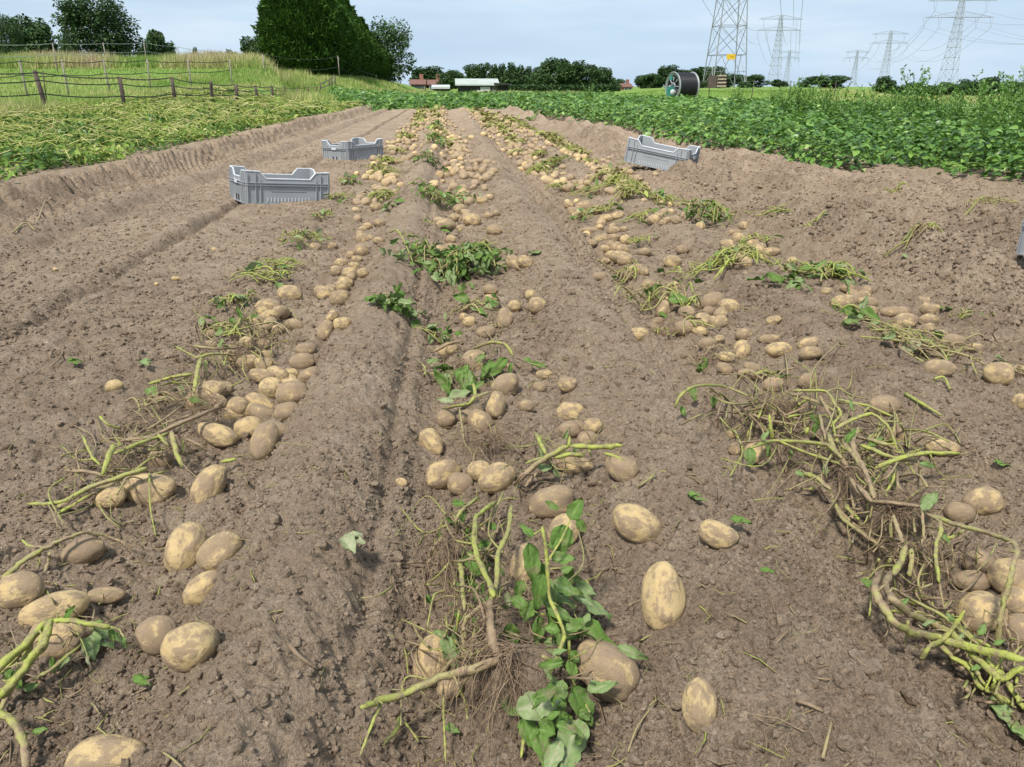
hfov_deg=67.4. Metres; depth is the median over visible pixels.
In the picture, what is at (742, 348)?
potato
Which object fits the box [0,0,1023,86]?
sky
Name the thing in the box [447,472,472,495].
potato
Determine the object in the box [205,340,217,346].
potato
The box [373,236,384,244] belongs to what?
potato
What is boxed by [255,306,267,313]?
potato
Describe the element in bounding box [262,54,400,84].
paddock fence
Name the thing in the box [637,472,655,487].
broken twig
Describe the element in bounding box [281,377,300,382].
potato
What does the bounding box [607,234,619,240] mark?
potato
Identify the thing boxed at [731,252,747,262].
potato
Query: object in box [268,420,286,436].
potato
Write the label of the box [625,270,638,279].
potato
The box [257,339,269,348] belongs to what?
potato
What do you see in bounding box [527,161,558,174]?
potato haulm
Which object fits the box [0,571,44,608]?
potato
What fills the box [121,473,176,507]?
potato
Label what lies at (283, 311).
potato
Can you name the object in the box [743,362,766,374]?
potato
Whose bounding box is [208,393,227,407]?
potato
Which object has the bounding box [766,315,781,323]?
potato
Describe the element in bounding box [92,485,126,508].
potato
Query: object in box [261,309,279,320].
potato
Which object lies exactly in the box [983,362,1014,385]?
potato
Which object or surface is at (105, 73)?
paddock fence
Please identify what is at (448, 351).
potato
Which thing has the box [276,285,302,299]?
potato
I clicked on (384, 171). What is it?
potato haulm
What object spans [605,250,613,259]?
potato
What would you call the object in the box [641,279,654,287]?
potato
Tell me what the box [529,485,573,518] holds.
potato
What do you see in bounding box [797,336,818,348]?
potato
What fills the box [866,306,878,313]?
potato
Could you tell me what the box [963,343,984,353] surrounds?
potato
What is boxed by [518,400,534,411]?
potato
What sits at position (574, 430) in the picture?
potato
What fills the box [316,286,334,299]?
potato
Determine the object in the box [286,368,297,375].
potato
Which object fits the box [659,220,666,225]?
potato
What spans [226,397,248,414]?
potato
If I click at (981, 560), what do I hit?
potato
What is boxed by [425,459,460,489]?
potato
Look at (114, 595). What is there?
potato
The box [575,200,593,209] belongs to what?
potato
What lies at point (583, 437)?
potato
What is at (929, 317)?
potato
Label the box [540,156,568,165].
potato haulm
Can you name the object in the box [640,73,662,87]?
leafy tree
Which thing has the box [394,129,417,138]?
potato haulm
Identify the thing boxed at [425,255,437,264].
potato
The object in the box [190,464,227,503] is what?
potato
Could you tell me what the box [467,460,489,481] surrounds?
potato
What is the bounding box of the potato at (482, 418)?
[467,409,492,433]
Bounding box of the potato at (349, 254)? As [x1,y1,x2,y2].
[346,251,354,258]
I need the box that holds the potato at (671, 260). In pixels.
[663,255,681,266]
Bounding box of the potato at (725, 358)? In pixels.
[718,351,735,362]
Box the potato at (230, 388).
[219,381,233,397]
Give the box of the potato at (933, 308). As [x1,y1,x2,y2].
[919,303,939,313]
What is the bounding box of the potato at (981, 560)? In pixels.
[962,550,995,572]
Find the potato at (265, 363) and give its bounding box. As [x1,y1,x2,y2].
[254,357,273,368]
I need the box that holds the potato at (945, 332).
[933,329,948,334]
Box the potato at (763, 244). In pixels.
[753,242,766,247]
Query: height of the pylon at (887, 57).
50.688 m
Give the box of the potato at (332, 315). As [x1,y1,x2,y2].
[326,310,338,321]
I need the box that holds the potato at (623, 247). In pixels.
[616,244,629,251]
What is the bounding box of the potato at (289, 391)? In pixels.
[275,381,307,403]
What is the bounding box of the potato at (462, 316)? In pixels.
[459,313,467,320]
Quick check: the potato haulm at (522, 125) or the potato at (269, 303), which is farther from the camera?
the potato haulm at (522, 125)
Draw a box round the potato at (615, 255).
[610,250,631,262]
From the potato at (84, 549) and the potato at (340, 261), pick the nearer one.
the potato at (84, 549)
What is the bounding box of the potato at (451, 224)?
[435,218,455,230]
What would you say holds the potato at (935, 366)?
on the soil
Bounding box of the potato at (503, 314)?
[497,307,512,328]
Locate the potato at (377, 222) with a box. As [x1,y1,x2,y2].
[373,218,384,225]
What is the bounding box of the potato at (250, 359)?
[232,354,259,369]
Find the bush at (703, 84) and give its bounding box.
[700,81,719,87]
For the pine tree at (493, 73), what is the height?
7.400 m
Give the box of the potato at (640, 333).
[631,327,648,340]
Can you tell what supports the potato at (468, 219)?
on the soil
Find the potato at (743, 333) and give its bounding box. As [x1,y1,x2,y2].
[735,328,752,339]
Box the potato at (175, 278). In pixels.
[171,276,179,279]
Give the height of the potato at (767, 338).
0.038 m
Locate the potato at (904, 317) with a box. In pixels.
[893,313,917,329]
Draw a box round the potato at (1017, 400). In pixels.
[1011,393,1023,408]
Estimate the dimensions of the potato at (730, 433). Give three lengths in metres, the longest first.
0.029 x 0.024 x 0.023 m
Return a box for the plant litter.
[0,134,1023,766]
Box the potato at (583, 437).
[577,431,596,444]
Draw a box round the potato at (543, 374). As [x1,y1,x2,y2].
[535,369,551,379]
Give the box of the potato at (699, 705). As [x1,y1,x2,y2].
[682,677,717,732]
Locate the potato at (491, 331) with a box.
[476,325,495,338]
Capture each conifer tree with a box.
[250,0,348,75]
[334,0,357,75]
[338,0,361,75]
[339,0,362,75]
[340,0,367,75]
[342,0,372,76]
[344,0,376,77]
[351,5,379,78]
[357,16,384,78]
[360,16,387,79]
[366,24,390,79]
[371,32,391,79]
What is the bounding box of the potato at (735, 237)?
[732,233,744,241]
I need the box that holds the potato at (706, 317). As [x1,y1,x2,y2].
[693,312,710,327]
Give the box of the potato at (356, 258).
[351,255,362,262]
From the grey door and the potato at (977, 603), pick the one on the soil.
the potato at (977, 603)
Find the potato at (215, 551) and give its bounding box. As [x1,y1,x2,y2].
[196,531,242,570]
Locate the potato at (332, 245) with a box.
[326,242,337,249]
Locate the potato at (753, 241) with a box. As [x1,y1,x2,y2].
[747,239,760,244]
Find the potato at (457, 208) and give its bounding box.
[453,204,466,212]
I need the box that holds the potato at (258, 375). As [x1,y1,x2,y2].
[248,368,274,382]
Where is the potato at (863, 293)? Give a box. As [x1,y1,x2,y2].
[858,290,870,296]
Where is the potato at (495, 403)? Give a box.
[485,391,505,418]
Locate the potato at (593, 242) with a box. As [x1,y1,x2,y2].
[587,239,597,246]
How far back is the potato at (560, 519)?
1.48 m
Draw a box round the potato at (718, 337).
[714,335,724,342]
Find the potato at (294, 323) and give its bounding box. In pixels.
[284,319,303,329]
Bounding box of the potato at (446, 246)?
[444,243,457,248]
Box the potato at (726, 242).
[719,239,734,247]
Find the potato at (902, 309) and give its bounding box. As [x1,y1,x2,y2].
[897,306,911,314]
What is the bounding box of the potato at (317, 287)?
[314,285,323,294]
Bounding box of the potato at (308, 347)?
[295,342,316,353]
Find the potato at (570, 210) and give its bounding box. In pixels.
[567,207,577,214]
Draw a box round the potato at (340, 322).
[333,317,350,329]
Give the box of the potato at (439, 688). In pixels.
[436,679,463,699]
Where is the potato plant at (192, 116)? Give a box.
[185,112,219,124]
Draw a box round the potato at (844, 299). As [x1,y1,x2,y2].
[831,294,854,306]
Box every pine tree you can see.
[485,63,503,82]
[496,64,506,82]
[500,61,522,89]
[516,64,528,85]
[523,66,536,84]
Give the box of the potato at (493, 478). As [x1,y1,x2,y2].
[478,462,515,493]
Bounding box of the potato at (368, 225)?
[363,222,371,229]
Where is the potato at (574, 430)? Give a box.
[557,420,581,437]
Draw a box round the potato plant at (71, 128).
[51,122,98,135]
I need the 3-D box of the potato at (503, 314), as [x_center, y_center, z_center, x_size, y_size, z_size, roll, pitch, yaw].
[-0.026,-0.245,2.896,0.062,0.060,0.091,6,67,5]
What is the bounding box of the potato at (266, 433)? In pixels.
[249,422,279,459]
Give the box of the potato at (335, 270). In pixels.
[330,265,342,275]
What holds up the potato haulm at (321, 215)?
on the soil
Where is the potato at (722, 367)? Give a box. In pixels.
[716,362,732,374]
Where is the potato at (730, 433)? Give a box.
[726,429,735,437]
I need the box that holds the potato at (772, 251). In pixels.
[765,247,781,256]
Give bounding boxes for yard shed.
[431,85,449,91]
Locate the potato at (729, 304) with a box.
[718,299,739,311]
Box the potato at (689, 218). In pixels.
[683,211,692,220]
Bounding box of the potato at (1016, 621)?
[1002,613,1023,646]
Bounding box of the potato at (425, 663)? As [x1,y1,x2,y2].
[413,634,450,686]
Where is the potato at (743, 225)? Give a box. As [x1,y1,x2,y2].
[738,221,747,229]
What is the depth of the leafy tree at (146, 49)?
86.94 m
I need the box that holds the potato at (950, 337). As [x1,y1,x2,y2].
[941,333,967,346]
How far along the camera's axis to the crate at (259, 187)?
5.75 m
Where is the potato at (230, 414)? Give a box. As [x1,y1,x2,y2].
[223,408,244,419]
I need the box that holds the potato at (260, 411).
[249,403,273,420]
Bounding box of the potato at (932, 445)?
[924,438,961,456]
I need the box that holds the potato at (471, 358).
[460,350,485,371]
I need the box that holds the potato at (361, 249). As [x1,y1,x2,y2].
[353,244,368,255]
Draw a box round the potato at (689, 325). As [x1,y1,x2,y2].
[673,320,697,334]
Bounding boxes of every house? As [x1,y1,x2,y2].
[409,74,426,89]
[427,74,439,90]
[620,79,633,89]
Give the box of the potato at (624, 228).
[620,226,628,231]
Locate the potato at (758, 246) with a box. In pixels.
[756,244,764,251]
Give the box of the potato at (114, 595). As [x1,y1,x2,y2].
[88,586,125,604]
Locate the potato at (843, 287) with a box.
[840,284,855,292]
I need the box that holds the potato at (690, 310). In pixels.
[678,306,695,318]
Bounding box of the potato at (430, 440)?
[419,428,443,454]
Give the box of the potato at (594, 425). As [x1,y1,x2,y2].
[582,418,601,433]
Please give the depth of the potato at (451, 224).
4.62 m
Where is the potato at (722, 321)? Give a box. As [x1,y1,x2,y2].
[714,315,728,327]
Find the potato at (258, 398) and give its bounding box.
[245,393,273,408]
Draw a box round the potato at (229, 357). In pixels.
[222,350,240,361]
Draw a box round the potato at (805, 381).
[798,372,817,388]
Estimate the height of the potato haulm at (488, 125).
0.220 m
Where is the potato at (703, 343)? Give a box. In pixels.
[697,338,716,348]
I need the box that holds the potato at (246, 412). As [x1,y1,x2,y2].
[244,403,252,416]
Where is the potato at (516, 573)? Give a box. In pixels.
[510,543,529,582]
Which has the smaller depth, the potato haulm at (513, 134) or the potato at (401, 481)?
the potato at (401, 481)
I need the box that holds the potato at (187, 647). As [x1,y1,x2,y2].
[160,622,219,671]
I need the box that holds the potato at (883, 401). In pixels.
[868,395,901,415]
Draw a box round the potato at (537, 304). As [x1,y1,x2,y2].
[529,297,545,313]
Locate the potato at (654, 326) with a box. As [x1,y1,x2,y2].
[650,323,658,332]
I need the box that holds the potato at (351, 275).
[346,272,355,280]
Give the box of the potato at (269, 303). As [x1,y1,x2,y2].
[255,299,280,308]
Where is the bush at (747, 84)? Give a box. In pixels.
[738,81,751,87]
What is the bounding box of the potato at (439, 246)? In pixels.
[435,245,443,250]
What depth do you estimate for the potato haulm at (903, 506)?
1.50 m
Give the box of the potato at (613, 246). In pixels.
[610,243,617,250]
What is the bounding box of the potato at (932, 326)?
[921,323,936,333]
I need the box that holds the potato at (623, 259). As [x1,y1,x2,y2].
[617,254,632,265]
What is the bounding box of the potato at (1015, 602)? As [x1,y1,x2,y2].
[1000,587,1023,613]
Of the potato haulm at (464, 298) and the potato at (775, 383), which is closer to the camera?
the potato at (775, 383)
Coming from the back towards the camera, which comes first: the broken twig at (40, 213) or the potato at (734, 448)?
the broken twig at (40, 213)
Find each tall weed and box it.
[581,84,594,100]
[729,83,754,106]
[769,87,786,102]
[773,84,797,121]
[785,73,826,121]
[807,84,832,112]
[818,80,864,134]
[853,82,888,130]
[873,84,911,125]
[881,81,920,126]
[896,64,951,124]
[923,82,968,137]
[943,78,988,125]
[972,69,1018,125]
[976,78,1023,163]
[994,80,1020,125]
[998,65,1023,127]
[1003,91,1023,146]
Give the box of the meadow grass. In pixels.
[0,48,1018,116]
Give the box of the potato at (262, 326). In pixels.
[257,325,268,331]
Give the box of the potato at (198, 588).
[182,570,216,605]
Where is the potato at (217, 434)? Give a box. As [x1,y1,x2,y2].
[198,422,237,446]
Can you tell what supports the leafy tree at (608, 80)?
on the meadow
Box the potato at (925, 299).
[918,296,929,302]
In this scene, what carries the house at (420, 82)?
on the meadow
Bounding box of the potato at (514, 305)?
[508,300,521,311]
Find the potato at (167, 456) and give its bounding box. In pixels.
[148,450,174,467]
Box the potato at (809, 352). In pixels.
[798,346,821,359]
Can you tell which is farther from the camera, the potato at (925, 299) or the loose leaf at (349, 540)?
the potato at (925, 299)
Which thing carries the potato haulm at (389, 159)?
on the soil
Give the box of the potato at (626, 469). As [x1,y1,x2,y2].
[605,454,638,481]
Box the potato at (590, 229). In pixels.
[579,227,597,232]
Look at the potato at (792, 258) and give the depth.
3.80 m
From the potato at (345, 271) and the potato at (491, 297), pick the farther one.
the potato at (345, 271)
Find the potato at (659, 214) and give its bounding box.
[655,212,663,218]
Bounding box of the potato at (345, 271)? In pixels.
[341,267,357,276]
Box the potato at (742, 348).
[733,339,750,358]
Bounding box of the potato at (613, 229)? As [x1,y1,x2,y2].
[607,226,619,233]
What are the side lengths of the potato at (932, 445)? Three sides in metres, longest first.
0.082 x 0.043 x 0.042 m
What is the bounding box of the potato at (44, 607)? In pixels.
[18,590,89,627]
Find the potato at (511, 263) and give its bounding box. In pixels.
[505,255,521,270]
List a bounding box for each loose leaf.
[67,357,81,364]
[80,627,114,662]
[132,673,150,684]
[138,358,152,365]
[339,531,365,555]
[528,250,543,253]
[687,490,706,503]
[729,515,751,523]
[760,567,774,572]
[990,695,1014,723]
[993,459,1010,465]
[1007,720,1023,739]
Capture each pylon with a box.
[703,0,747,87]
[757,15,801,84]
[777,50,800,83]
[844,50,868,86]
[870,31,908,77]
[923,0,996,84]
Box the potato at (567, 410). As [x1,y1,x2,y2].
[556,402,582,420]
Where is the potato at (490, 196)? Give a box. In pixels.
[485,194,493,199]
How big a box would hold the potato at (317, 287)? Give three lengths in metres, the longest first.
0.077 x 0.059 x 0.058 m
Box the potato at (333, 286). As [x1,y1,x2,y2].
[325,284,336,290]
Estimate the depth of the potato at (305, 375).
2.36 m
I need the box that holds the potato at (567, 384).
[558,377,576,391]
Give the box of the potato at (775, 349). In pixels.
[765,342,791,356]
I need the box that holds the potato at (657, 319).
[651,317,662,324]
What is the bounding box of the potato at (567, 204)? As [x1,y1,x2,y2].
[564,201,574,207]
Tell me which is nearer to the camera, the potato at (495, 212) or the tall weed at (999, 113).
the potato at (495, 212)
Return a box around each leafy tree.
[0,12,24,55]
[11,13,58,53]
[49,0,145,57]
[57,31,79,54]
[137,45,151,58]
[140,29,176,56]
[239,35,261,56]
[408,65,446,87]
[436,69,460,90]
[451,69,464,88]
[462,62,490,78]
[524,56,573,85]
[532,67,552,82]
[554,60,590,84]
[578,62,605,85]
[590,66,616,84]
[613,79,625,84]
[634,74,648,88]
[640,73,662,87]
[654,64,681,85]
[675,67,709,81]
[695,66,730,87]
[716,73,744,87]
[737,74,771,87]
[771,79,788,86]
[797,81,813,87]
[801,74,850,88]
[872,75,898,93]
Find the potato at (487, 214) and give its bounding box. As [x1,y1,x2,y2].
[482,212,493,217]
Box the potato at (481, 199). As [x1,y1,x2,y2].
[477,196,487,203]
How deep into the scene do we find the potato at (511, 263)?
3.66 m
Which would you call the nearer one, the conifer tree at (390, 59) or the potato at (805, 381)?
the potato at (805, 381)
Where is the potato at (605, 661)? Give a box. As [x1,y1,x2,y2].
[576,639,639,702]
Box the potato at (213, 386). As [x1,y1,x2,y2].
[184,380,226,409]
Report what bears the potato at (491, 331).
on the soil
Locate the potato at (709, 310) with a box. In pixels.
[702,306,714,315]
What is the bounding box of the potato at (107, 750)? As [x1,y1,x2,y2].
[64,734,146,766]
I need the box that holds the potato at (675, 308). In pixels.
[673,304,680,310]
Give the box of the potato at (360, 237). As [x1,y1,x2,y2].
[356,233,367,241]
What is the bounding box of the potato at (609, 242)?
[605,240,615,246]
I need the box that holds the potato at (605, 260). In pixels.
[601,258,609,263]
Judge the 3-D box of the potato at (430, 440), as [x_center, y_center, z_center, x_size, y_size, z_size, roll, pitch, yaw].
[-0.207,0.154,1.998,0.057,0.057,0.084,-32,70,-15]
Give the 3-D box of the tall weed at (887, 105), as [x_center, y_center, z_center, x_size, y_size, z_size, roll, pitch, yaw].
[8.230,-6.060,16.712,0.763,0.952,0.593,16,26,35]
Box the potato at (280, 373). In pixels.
[267,366,288,379]
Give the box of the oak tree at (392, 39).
[370,15,416,82]
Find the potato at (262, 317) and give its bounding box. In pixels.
[251,315,265,322]
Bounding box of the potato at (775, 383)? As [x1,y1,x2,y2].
[761,376,783,392]
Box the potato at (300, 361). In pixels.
[289,353,314,369]
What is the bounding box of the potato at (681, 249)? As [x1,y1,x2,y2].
[675,245,688,253]
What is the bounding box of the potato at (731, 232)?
[728,229,741,234]
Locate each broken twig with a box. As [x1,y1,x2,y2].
[12,222,35,232]
[37,200,45,218]
[50,347,63,366]
[95,343,120,347]
[161,751,181,766]
[286,642,318,670]
[627,701,656,752]
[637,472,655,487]
[795,699,823,712]
[820,722,832,759]
[904,392,941,415]
[933,375,950,388]
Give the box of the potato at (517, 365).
[507,362,520,368]
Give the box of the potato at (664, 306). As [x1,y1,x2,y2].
[656,300,671,317]
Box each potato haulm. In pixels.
[0,529,147,578]
[0,590,126,709]
[0,710,48,766]
[8,393,252,538]
[97,372,210,417]
[119,371,228,441]
[148,310,288,404]
[192,296,297,382]
[198,315,252,336]
[208,290,264,308]
[223,261,295,289]
[249,257,309,270]
[276,227,339,250]
[298,207,335,218]
[322,191,355,203]
[337,172,360,184]
[358,161,396,172]
[359,473,648,766]
[362,187,399,201]
[364,283,426,328]
[366,166,405,174]
[373,154,402,163]
[380,229,512,291]
[381,196,405,210]
[384,146,405,152]
[391,311,547,403]
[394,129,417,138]
[397,177,480,209]
[409,354,460,390]
[410,117,424,121]
[410,121,424,126]
[412,112,426,118]
[412,147,448,171]
[414,324,464,344]
[421,215,460,232]
[424,133,450,147]
[425,119,443,129]
[426,399,631,492]
[428,126,456,141]
[429,123,449,134]
[433,364,490,458]
[438,139,460,147]
[443,292,506,319]
[464,235,496,256]
[478,117,496,122]
[482,123,497,127]
[495,122,513,130]
[498,127,512,133]
[502,133,517,140]
[504,134,517,140]
[505,138,530,144]
[507,147,526,154]
[509,118,522,123]
[516,123,536,130]
[519,123,539,130]
[523,110,547,120]
[524,149,552,156]
[524,163,554,175]
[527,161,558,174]
[534,153,572,165]
[535,131,546,136]
[540,130,561,136]
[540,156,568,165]
[543,136,565,144]
[544,181,578,190]
[552,134,567,139]
[556,141,585,149]
[565,201,623,212]
[567,142,584,151]
[568,208,592,221]
[569,147,592,154]
[569,178,613,198]
[580,156,605,163]
[585,276,698,317]
[587,166,637,182]
[597,258,667,283]
[598,171,620,186]
[607,167,645,188]
[607,180,652,204]
[612,166,631,176]
[612,177,658,196]
[615,203,667,224]
[625,234,657,245]
[630,185,689,206]
[637,312,715,344]
[665,261,717,285]
[670,339,976,554]
[674,294,706,309]
[676,197,739,227]
[682,338,741,372]
[688,241,785,279]
[735,357,800,382]
[739,232,783,244]
[743,201,793,216]
[746,272,814,291]
[766,260,834,277]
[784,257,871,293]
[799,210,827,225]
[810,465,998,609]
[830,293,880,320]
[839,313,1014,380]
[859,545,1023,727]
[868,318,948,336]
[883,221,942,257]
[884,181,908,192]
[904,493,1021,649]
[923,299,996,326]
[940,194,1018,214]
[985,355,1023,383]
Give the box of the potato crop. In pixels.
[325,83,1023,182]
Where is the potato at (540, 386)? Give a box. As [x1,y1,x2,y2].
[532,381,545,391]
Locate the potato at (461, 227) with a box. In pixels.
[457,225,465,231]
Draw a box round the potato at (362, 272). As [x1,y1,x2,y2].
[357,268,368,277]
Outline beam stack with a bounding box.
[707,75,726,87]
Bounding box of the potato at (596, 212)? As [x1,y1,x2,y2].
[590,206,600,214]
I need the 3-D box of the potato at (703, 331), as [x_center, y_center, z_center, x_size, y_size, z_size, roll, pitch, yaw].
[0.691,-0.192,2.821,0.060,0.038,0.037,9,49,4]
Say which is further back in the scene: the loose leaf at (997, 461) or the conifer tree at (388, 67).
the conifer tree at (388, 67)
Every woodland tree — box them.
[890,84,908,93]
[905,82,926,95]
[925,84,940,95]
[938,82,963,95]
[958,78,979,95]
[978,76,1000,95]
[988,81,1023,95]
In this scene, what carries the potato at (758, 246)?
on the soil
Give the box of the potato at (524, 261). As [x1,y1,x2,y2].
[517,255,532,267]
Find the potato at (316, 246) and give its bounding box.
[310,243,321,249]
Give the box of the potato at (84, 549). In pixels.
[60,536,105,564]
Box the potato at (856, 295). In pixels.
[852,292,861,303]
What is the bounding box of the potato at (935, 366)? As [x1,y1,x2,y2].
[922,359,956,376]
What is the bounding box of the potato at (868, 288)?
[861,285,872,293]
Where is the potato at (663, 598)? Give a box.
[641,561,685,630]
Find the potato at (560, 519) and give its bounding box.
[547,513,580,545]
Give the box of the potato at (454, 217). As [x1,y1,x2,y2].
[449,214,459,220]
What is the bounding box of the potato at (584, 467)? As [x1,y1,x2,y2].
[555,457,593,474]
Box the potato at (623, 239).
[619,235,630,244]
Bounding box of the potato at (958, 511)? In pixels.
[943,501,975,521]
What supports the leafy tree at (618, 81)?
on the meadow
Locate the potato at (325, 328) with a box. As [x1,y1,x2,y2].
[316,320,333,340]
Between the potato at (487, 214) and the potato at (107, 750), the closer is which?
the potato at (107, 750)
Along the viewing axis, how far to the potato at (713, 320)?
2.88 m
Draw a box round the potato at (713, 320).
[711,316,716,324]
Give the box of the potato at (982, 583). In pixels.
[952,570,990,591]
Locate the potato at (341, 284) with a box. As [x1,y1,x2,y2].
[335,280,347,289]
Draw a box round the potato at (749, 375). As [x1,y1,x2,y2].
[737,368,756,379]
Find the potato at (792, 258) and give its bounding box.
[786,257,797,264]
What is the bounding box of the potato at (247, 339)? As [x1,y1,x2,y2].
[238,336,253,349]
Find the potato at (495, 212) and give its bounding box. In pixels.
[492,210,499,215]
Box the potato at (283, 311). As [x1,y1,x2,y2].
[273,305,289,318]
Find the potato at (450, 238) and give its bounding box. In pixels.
[446,235,456,242]
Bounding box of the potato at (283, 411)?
[273,402,298,420]
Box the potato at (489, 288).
[483,284,497,293]
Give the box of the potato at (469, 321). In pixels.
[463,316,475,326]
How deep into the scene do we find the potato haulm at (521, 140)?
11.80 m
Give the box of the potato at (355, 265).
[348,262,359,268]
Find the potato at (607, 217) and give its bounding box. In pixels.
[598,214,613,221]
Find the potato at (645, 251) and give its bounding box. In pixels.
[637,248,651,255]
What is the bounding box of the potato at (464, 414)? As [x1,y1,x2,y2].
[458,409,470,423]
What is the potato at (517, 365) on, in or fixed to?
on the soil
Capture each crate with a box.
[229,165,329,203]
[321,137,383,160]
[624,135,700,170]
[1015,219,1023,254]
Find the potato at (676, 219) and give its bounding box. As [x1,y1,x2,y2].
[672,216,681,223]
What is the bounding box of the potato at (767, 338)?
[758,334,779,343]
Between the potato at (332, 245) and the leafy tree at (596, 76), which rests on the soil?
the potato at (332, 245)
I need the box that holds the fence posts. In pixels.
[42,70,235,104]
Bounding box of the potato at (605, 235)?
[601,233,607,239]
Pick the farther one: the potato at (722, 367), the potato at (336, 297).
the potato at (336, 297)
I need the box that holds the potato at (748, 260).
[739,256,752,267]
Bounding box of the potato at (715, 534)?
[698,519,738,548]
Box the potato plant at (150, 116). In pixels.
[135,114,165,123]
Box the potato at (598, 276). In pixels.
[592,272,607,280]
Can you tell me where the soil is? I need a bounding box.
[0,98,1023,766]
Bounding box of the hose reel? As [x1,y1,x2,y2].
[665,72,699,98]
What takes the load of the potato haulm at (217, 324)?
on the soil
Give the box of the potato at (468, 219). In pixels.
[462,213,481,225]
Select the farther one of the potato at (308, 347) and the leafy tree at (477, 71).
the leafy tree at (477, 71)
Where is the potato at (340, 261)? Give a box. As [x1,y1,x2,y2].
[334,258,347,265]
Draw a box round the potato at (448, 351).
[439,342,457,356]
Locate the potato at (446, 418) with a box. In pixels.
[436,409,456,427]
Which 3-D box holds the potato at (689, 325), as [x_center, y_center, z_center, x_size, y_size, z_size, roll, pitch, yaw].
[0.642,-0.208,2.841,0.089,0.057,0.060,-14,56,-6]
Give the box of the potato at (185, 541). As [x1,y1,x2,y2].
[163,522,207,571]
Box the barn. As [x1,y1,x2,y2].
[455,79,511,92]
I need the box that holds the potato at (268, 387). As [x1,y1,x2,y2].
[258,377,281,397]
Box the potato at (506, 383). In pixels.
[491,373,518,395]
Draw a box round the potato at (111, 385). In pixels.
[104,379,123,391]
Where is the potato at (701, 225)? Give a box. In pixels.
[695,222,704,229]
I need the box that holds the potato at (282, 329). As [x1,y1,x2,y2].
[271,324,285,333]
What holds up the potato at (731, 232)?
on the soil
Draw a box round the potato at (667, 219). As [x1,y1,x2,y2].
[663,217,670,222]
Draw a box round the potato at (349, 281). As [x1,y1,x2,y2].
[338,276,352,287]
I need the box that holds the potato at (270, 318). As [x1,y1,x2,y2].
[262,316,276,330]
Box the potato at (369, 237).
[366,235,373,240]
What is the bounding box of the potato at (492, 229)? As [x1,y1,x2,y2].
[486,224,501,234]
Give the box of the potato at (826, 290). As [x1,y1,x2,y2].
[819,287,831,294]
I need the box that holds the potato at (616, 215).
[611,211,623,219]
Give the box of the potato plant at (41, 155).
[2,143,66,168]
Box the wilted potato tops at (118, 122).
[0,86,364,180]
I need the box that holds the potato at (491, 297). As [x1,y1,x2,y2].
[483,294,498,300]
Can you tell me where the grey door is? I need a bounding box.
[492,86,498,92]
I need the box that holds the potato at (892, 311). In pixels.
[880,306,899,317]
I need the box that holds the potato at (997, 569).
[987,558,1023,592]
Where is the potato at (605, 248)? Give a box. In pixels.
[599,245,609,252]
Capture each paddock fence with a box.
[0,42,200,71]
[0,59,232,96]
[0,70,317,107]
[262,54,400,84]
[320,75,335,89]
[705,79,836,98]
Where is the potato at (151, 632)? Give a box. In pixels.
[135,615,178,655]
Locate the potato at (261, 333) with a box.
[253,329,267,337]
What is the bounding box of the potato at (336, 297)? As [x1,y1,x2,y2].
[329,290,349,304]
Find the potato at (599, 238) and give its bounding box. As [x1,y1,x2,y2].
[594,235,604,241]
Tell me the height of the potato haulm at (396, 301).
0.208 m
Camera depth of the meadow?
42.95 m
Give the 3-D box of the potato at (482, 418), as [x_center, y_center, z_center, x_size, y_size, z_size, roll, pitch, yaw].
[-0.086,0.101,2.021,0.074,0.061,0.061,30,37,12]
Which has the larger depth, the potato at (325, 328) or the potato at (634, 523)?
the potato at (325, 328)
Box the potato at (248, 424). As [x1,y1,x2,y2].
[233,416,262,437]
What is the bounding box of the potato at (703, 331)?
[692,326,707,335]
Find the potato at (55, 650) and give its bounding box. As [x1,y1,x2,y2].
[27,622,86,659]
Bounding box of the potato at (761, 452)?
[742,442,766,464]
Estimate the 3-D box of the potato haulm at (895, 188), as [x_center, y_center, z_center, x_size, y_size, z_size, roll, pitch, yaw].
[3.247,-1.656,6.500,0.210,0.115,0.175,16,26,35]
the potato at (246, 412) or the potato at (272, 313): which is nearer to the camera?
the potato at (246, 412)
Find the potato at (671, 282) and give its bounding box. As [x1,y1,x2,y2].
[666,281,680,290]
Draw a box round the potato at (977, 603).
[955,590,1008,632]
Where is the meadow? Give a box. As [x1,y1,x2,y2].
[0,68,1023,169]
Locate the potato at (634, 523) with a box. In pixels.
[612,503,660,543]
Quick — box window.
[480,87,489,90]
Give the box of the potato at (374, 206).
[369,202,382,211]
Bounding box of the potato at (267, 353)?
[261,350,274,357]
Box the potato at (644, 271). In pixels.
[638,267,648,275]
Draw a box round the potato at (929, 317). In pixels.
[918,313,938,324]
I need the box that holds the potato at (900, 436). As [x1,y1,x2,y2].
[882,427,906,442]
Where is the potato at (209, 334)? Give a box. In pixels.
[206,329,215,337]
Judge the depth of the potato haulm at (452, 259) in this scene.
3.56 m
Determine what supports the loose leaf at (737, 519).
on the soil
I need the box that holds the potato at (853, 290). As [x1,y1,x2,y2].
[846,289,858,293]
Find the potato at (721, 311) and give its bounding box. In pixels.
[713,307,727,316]
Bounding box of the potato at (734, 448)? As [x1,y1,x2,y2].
[728,442,741,454]
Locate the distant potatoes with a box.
[352,106,684,235]
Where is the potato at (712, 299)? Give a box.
[699,293,723,307]
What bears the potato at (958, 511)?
on the soil
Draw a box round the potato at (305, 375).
[297,366,316,381]
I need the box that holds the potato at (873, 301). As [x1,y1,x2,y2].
[857,297,877,306]
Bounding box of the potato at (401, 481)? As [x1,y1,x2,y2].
[396,478,406,485]
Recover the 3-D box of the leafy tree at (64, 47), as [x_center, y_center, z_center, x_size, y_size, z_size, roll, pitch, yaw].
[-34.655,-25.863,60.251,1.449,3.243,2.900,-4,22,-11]
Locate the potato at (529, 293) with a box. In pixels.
[525,289,535,299]

